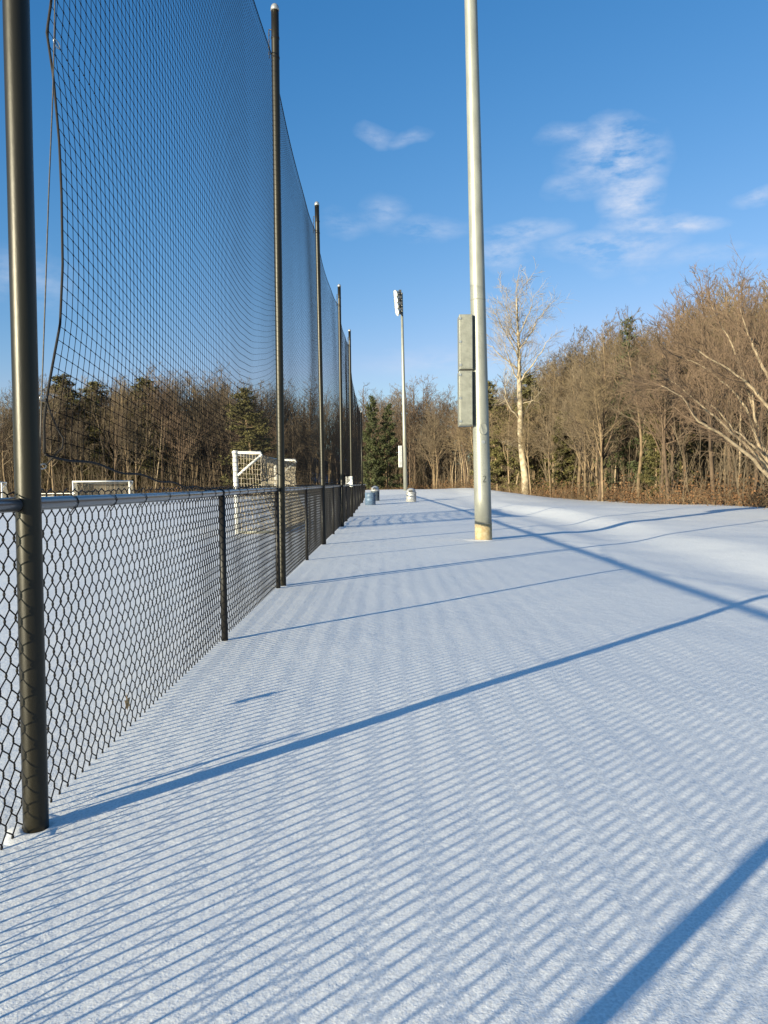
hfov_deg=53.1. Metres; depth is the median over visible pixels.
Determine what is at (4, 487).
soccer goal
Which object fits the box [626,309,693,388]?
bare tree
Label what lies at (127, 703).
dry leaf
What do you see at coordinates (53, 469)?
pine tree
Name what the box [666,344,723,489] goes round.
pine tree
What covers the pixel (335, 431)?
bare tree
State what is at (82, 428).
bare tree
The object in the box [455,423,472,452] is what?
bare tree
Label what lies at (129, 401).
bare tree
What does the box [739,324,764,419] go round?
sapling
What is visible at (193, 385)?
bare tree
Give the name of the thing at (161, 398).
bare tree
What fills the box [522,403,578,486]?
bare tree
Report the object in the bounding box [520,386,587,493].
bare tree
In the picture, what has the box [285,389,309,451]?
bare tree
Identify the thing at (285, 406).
bare tree
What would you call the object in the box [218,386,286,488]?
pine tree
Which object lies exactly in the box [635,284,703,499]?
bare tree
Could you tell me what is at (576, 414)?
sapling
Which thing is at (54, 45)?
hoist cable
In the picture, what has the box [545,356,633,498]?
bare tree
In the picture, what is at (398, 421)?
bare tree
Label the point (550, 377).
bare tree
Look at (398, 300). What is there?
light pole
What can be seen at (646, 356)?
bare tree
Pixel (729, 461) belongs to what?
bare tree
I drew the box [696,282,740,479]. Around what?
bare tree
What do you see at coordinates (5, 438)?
bare tree
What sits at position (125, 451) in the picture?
bare tree
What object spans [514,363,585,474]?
bare tree
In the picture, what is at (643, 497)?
edge brush
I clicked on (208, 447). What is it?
bare tree
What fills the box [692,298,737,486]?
bare tree
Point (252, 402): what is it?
bare tree
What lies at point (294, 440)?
bare tree
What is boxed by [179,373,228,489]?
bare tree
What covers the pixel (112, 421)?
bare tree
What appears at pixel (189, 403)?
bare tree
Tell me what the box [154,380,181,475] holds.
bare tree
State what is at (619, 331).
bare tree
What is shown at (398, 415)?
bare tree
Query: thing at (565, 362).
bare tree
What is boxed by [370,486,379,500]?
trash can
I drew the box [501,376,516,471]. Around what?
bare tree
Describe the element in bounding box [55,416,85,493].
bare tree
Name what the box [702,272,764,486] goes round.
bare tree
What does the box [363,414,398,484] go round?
bare tree
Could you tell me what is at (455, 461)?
sapling
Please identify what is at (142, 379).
pine tree
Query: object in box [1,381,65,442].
bare tree
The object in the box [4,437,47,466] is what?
bare tree
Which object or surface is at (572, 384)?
bare tree
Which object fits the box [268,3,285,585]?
net pole
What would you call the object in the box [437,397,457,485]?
bare tree
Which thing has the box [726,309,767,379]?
bare tree
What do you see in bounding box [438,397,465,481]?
bare tree
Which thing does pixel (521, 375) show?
bare tree
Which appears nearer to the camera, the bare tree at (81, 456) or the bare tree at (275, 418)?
the bare tree at (81, 456)
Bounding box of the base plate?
[463,539,503,540]
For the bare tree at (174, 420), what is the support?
on the woodland floor
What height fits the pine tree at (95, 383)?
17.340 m
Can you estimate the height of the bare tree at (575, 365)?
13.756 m
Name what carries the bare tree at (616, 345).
on the woodland floor
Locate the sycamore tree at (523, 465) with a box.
[486,259,579,494]
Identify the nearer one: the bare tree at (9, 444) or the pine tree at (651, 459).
the pine tree at (651, 459)
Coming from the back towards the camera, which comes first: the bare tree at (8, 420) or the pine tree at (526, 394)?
the bare tree at (8, 420)
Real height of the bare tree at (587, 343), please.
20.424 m
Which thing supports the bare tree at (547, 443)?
on the snow ground
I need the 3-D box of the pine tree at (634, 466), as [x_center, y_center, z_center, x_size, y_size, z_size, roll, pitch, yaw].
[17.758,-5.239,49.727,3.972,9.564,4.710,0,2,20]
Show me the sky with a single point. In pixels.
(624, 143)
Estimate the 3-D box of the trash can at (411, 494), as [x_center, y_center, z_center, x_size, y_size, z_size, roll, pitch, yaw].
[1.802,-1.138,51.074,0.723,0.915,0.723,-1,2,0]
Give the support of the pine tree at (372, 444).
on the snow ground
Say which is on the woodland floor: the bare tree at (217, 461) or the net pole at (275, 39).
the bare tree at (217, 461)
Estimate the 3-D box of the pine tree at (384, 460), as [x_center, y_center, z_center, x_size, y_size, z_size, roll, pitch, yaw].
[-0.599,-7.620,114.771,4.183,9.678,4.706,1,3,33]
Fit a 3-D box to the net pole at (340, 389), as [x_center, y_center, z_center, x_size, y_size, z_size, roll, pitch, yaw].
[-1.512,-3.544,26.797,0.149,8.712,0.123,1,3,33]
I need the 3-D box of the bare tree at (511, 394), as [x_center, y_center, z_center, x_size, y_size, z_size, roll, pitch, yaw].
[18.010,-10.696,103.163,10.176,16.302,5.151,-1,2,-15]
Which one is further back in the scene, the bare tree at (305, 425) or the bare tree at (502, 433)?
the bare tree at (305, 425)
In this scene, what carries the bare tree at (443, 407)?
on the woodland floor
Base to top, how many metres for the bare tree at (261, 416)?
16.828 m
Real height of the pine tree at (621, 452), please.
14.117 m
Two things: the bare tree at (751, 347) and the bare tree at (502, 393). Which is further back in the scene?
the bare tree at (502, 393)
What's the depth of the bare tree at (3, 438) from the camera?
102.93 m
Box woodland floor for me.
[4,457,767,507]
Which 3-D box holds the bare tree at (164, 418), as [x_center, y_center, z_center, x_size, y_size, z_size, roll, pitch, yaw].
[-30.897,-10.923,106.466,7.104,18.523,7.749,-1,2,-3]
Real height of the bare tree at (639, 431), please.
11.609 m
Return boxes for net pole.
[2,0,48,833]
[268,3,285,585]
[313,201,325,543]
[336,284,343,526]
[347,329,352,516]
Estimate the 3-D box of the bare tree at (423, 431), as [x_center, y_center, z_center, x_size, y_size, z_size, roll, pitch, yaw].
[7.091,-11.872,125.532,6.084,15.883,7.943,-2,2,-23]
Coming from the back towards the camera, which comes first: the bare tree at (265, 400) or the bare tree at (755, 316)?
the bare tree at (265, 400)
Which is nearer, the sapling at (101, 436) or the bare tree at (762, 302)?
the bare tree at (762, 302)
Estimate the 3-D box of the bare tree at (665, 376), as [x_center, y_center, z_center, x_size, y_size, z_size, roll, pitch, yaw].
[19.167,-6.571,49.957,5.546,12.299,7.213,-2,2,-30]
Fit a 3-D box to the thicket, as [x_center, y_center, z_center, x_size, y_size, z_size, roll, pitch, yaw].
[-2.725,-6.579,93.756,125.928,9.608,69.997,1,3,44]
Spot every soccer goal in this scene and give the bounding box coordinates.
[0,482,9,497]
[72,480,133,494]
[232,450,304,533]
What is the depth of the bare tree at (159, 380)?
121.22 m
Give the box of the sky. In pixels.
[0,0,767,461]
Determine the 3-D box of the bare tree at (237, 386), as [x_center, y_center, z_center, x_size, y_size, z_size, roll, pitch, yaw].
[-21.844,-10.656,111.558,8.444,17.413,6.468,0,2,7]
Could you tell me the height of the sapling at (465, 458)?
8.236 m
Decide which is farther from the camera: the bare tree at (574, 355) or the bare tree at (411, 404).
the bare tree at (411, 404)
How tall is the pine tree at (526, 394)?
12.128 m
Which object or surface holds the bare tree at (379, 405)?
on the woodland floor
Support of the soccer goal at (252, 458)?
on the snow ground
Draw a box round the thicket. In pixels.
[0,380,767,505]
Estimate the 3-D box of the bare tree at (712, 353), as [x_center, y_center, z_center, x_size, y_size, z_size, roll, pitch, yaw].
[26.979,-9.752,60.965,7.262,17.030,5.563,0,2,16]
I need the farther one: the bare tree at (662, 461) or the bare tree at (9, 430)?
the bare tree at (9, 430)
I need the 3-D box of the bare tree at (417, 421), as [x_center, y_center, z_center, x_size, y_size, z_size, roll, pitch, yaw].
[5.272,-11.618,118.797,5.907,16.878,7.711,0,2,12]
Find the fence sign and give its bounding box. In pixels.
[346,476,352,486]
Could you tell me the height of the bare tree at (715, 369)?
15.999 m
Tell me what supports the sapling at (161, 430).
on the woodland floor
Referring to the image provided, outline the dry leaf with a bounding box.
[124,694,129,709]
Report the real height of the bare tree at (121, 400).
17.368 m
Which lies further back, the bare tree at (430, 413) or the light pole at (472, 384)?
the bare tree at (430, 413)
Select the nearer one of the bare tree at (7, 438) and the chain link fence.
the chain link fence
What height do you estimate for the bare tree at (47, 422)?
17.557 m
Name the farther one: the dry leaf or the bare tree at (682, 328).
the bare tree at (682, 328)
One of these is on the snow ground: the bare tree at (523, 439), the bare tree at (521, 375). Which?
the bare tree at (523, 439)
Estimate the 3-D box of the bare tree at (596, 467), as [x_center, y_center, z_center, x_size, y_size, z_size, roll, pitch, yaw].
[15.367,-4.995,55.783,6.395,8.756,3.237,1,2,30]
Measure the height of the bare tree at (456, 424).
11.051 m
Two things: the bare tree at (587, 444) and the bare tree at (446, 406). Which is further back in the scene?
the bare tree at (446, 406)
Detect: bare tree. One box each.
[0,382,14,494]
[0,389,12,445]
[0,391,11,489]
[0,393,13,497]
[0,394,12,472]
[0,407,13,471]
[0,409,12,465]
[1,376,71,446]
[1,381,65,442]
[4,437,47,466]
[9,413,69,495]
[39,373,69,494]
[39,375,87,495]
[39,410,60,458]
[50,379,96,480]
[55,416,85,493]
[57,379,103,490]
[61,418,98,494]
[73,376,112,493]
[74,373,143,491]
[75,376,107,446]
[96,390,127,493]
[99,367,143,491]
[99,382,140,492]
[102,375,143,480]
[108,411,141,483]
[109,373,172,492]
[116,402,166,493]
[131,365,171,490]
[131,371,189,490]
[133,361,183,409]
[152,376,183,449]
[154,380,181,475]
[157,365,187,468]
[159,377,186,486]
[161,374,194,482]
[161,404,211,491]
[162,369,204,444]
[167,378,227,490]
[168,369,209,488]
[174,410,213,489]
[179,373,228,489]
[180,367,214,489]
[182,368,235,482]
[188,362,236,489]
[191,396,231,487]
[202,378,236,477]
[203,380,250,475]
[210,381,251,449]
[210,419,245,484]
[239,374,259,482]
[241,386,275,480]
[251,379,289,454]
[254,380,273,453]
[259,386,292,444]
[259,389,301,436]
[263,379,309,485]
[265,418,287,485]
[284,386,312,483]
[284,415,304,494]
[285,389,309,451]
[287,388,328,484]
[288,378,336,484]
[302,402,353,483]
[307,392,349,483]
[308,415,331,483]
[318,417,354,483]
[334,383,380,483]
[345,415,377,483]
[354,383,401,489]
[354,389,386,489]
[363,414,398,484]
[371,391,390,440]
[381,384,421,487]
[382,376,434,488]
[382,390,421,484]
[386,389,420,450]
[391,399,419,487]
[392,385,412,436]
[400,399,449,488]
[401,382,427,488]
[406,401,445,483]
[408,410,461,488]
[409,391,431,484]
[409,418,449,488]
[411,374,457,487]
[411,377,452,482]
[418,393,452,485]
[420,384,457,484]
[435,406,472,486]
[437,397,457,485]
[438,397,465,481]
[439,407,471,487]
[447,414,490,487]
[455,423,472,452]
[455,425,472,452]
[467,394,513,490]
[489,372,527,492]
[489,397,517,492]
[492,375,510,408]
[494,385,523,479]
[496,382,514,476]
[497,407,548,492]
[498,375,534,467]
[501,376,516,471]
[503,362,541,425]
[504,406,540,494]
[509,406,551,467]
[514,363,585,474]
[515,352,575,459]
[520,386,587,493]
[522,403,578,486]
[529,341,612,489]
[533,365,563,438]
[533,405,563,497]
[534,353,578,476]
[535,347,578,489]
[535,354,565,470]
[537,355,568,480]
[538,352,591,488]
[541,326,600,487]
[542,343,582,389]
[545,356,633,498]
[546,353,595,474]
[548,383,599,499]
[549,323,608,491]
[556,340,634,489]
[558,384,634,498]
[560,327,600,447]
[560,329,597,365]
[562,352,642,500]
[565,329,640,486]
[567,357,635,500]
[568,319,641,492]
[568,389,616,496]
[580,332,603,476]
[584,316,642,489]
[585,322,613,372]
[586,313,618,384]
[587,337,627,478]
[593,307,664,490]
[594,319,640,459]
[602,306,647,448]
[605,332,652,483]
[608,322,697,502]
[613,359,691,503]
[616,315,695,498]
[617,336,703,503]
[622,352,718,503]
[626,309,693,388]
[626,311,742,492]
[630,319,721,498]
[633,317,665,350]
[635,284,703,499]
[639,285,734,478]
[646,312,690,369]
[648,274,724,472]
[650,299,702,354]
[666,259,767,503]
[667,278,765,489]
[670,282,766,478]
[671,300,708,488]
[686,282,753,465]
[689,268,760,483]
[691,277,743,482]
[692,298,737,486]
[693,283,744,486]
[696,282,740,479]
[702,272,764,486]
[704,277,767,504]
[714,272,767,490]
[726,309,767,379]
[739,281,767,490]
[740,270,767,402]
[740,279,765,481]
[744,286,767,376]
[751,268,767,472]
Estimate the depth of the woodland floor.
121.73 m
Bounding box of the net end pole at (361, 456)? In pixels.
[360,411,362,502]
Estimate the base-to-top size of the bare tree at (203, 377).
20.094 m
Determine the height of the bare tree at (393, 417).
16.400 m
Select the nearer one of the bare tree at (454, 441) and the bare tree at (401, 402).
the bare tree at (454, 441)
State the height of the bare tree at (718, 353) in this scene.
14.338 m
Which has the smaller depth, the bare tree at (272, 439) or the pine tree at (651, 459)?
the pine tree at (651, 459)
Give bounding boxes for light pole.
[393,290,407,489]
[457,0,491,539]
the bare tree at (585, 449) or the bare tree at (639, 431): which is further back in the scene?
the bare tree at (585, 449)
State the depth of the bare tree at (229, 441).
109.06 m
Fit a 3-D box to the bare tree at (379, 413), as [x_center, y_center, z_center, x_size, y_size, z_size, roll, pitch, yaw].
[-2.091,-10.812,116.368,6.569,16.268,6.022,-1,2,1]
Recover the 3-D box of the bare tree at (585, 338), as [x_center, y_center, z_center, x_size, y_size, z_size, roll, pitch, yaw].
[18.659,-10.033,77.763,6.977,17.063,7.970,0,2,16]
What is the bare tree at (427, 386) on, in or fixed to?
on the woodland floor
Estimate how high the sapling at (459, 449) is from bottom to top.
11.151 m
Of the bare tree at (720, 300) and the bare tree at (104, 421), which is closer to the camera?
the bare tree at (720, 300)
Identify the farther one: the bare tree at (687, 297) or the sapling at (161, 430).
the sapling at (161, 430)
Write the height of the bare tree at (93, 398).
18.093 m
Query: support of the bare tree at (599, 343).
on the woodland floor
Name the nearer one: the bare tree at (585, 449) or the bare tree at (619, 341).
the bare tree at (585, 449)
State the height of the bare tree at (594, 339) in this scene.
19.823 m
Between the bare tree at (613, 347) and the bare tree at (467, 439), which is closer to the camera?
the bare tree at (613, 347)
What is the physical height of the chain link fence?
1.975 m
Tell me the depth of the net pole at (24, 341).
3.28 m
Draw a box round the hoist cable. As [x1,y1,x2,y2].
[39,0,59,468]
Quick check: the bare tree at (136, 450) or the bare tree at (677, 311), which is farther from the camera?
the bare tree at (136, 450)
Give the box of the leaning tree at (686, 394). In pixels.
[593,240,767,477]
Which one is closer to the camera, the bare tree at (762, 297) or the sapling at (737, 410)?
the sapling at (737, 410)
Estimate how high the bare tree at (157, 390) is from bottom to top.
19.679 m
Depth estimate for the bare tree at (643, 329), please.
83.25 m
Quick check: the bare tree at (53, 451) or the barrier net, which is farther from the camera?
the bare tree at (53, 451)
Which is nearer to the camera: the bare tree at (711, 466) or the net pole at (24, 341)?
the net pole at (24, 341)
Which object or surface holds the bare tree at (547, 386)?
on the woodland floor
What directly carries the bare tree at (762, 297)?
on the woodland floor
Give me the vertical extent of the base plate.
0.034 m
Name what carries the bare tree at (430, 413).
on the woodland floor
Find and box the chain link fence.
[0,484,365,849]
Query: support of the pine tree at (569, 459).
on the woodland floor
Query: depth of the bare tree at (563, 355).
105.49 m
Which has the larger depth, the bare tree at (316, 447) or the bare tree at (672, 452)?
the bare tree at (316, 447)
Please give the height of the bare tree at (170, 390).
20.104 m
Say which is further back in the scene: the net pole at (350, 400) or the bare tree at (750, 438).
the bare tree at (750, 438)
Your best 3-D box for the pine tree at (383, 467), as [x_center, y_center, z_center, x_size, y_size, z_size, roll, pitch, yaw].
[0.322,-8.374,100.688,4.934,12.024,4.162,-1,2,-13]
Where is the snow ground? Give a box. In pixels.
[0,488,767,1023]
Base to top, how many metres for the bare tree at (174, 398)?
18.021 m
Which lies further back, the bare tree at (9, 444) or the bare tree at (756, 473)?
the bare tree at (9, 444)
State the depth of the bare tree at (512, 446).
70.63 m
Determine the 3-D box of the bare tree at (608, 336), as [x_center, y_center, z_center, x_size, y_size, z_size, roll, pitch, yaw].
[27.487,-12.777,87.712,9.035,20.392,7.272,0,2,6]
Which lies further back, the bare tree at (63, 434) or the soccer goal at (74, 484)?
the bare tree at (63, 434)
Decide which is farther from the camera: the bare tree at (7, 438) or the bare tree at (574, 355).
the bare tree at (7, 438)
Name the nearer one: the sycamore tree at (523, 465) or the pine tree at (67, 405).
the sycamore tree at (523, 465)
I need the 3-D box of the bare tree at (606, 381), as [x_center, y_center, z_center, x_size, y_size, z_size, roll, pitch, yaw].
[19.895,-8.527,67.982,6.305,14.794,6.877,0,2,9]
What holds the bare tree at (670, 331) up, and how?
on the woodland floor
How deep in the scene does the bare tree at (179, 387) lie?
119.06 m
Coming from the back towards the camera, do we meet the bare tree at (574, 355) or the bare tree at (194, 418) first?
the bare tree at (194, 418)
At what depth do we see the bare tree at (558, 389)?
69.93 m
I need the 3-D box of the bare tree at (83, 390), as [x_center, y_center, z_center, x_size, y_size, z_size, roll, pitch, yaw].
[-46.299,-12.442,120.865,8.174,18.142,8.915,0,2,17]
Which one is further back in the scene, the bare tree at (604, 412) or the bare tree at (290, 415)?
the bare tree at (290, 415)
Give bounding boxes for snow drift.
[3,814,70,845]
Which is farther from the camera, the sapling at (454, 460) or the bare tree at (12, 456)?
the bare tree at (12, 456)
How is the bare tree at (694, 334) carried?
on the woodland floor
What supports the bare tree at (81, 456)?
on the woodland floor
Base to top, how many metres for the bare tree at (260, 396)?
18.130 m
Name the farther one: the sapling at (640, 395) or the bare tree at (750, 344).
the sapling at (640, 395)
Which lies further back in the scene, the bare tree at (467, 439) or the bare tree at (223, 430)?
the bare tree at (223, 430)
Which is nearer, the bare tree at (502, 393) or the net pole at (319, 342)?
the net pole at (319, 342)
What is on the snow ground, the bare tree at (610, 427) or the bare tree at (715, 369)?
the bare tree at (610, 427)
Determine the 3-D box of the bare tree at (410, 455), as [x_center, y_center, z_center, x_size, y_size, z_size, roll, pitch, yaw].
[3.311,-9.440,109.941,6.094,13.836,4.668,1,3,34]
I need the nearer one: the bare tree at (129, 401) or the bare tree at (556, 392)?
the bare tree at (556, 392)
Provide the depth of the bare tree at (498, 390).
98.62 m
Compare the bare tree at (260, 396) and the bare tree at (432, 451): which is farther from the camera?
the bare tree at (260, 396)
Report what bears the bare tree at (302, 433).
on the woodland floor
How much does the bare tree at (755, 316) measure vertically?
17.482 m
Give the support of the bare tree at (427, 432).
on the woodland floor
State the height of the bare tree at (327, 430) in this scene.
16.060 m
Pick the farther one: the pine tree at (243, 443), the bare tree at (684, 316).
the pine tree at (243, 443)
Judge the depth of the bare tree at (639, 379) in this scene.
74.58 m
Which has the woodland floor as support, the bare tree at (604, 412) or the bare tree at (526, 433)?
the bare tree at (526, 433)
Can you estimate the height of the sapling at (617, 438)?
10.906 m
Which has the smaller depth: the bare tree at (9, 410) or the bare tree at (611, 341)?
the bare tree at (611, 341)
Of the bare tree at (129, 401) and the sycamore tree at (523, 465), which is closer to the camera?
the sycamore tree at (523, 465)
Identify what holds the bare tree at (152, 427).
on the woodland floor
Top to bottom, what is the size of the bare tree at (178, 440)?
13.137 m
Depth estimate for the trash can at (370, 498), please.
47.27 m
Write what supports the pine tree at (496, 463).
on the snow ground
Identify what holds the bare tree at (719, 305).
on the woodland floor
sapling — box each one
[89,397,111,489]
[149,414,166,490]
[449,435,461,487]
[450,410,466,484]
[450,434,459,485]
[455,432,470,479]
[531,399,549,479]
[565,360,583,489]
[613,357,630,497]
[629,355,647,472]
[723,311,754,487]
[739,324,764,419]
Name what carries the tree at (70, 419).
on the woodland floor
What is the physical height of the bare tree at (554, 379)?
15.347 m
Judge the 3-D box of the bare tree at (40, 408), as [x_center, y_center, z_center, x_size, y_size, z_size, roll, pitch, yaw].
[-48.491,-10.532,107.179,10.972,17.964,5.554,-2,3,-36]
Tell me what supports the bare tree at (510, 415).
on the woodland floor
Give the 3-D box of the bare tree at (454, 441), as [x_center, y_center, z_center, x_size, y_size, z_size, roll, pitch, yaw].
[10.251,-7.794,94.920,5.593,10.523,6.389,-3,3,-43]
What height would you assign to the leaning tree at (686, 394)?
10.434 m
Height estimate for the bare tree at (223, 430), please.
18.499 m
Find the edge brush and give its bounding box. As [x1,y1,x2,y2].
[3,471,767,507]
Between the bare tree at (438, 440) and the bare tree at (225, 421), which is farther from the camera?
the bare tree at (225, 421)
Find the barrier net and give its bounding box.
[43,0,360,490]
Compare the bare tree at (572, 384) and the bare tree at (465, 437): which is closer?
the bare tree at (572, 384)
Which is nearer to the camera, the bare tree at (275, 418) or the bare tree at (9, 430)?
the bare tree at (9, 430)
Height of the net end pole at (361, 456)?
6.267 m
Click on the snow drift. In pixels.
(55, 823)
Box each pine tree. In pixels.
[39,374,89,492]
[40,428,68,492]
[61,380,141,492]
[89,424,119,492]
[110,376,186,491]
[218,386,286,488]
[362,394,389,489]
[368,431,389,489]
[369,402,402,489]
[469,381,520,490]
[504,372,564,493]
[543,411,582,492]
[586,316,637,495]
[627,360,689,493]
[636,413,675,501]
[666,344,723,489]
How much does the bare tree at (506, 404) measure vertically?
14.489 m
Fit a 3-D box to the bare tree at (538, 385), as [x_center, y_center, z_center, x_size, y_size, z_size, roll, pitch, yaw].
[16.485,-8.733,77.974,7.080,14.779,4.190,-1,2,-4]
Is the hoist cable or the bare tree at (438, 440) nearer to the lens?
the hoist cable
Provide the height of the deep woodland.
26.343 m
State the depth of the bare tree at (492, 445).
77.35 m
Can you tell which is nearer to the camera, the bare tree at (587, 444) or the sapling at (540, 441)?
the bare tree at (587, 444)
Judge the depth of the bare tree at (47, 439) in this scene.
103.37 m
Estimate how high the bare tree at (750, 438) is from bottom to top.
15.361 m
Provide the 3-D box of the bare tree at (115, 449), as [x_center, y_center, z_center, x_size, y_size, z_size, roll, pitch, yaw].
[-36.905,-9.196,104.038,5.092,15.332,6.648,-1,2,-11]
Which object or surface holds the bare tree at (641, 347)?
on the woodland floor
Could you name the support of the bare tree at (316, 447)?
on the woodland floor
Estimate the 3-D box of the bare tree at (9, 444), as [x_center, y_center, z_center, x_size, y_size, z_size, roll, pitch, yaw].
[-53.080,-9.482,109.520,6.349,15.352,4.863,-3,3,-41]
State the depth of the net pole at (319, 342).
18.93 m
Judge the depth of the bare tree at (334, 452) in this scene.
112.09 m
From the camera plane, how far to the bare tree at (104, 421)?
107.65 m
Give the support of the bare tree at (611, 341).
on the woodland floor
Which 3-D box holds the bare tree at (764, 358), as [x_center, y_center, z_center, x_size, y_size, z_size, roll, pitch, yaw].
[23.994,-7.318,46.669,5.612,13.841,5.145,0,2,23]
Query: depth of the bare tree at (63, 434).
107.88 m
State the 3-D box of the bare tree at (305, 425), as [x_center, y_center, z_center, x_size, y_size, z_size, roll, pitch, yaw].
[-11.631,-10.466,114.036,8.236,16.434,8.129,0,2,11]
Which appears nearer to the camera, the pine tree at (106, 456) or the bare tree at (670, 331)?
the bare tree at (670, 331)
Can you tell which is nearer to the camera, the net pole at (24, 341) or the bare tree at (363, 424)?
the net pole at (24, 341)
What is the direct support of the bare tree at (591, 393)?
on the woodland floor
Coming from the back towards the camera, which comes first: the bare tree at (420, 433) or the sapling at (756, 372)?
the bare tree at (420, 433)
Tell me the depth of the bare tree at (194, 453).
107.91 m
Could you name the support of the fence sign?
attached to the chain link fence
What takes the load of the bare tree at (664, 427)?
on the woodland floor
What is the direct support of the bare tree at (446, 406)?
on the woodland floor
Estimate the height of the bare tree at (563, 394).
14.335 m
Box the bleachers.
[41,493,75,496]
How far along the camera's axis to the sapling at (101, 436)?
108.08 m
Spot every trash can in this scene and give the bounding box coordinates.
[365,492,375,504]
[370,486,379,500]
[406,488,416,501]
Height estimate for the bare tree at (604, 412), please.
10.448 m
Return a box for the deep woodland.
[0,281,767,493]
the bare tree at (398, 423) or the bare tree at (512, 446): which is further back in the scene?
the bare tree at (398, 423)
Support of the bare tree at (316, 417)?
on the woodland floor
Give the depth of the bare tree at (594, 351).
85.94 m
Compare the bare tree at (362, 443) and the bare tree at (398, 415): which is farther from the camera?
the bare tree at (398, 415)

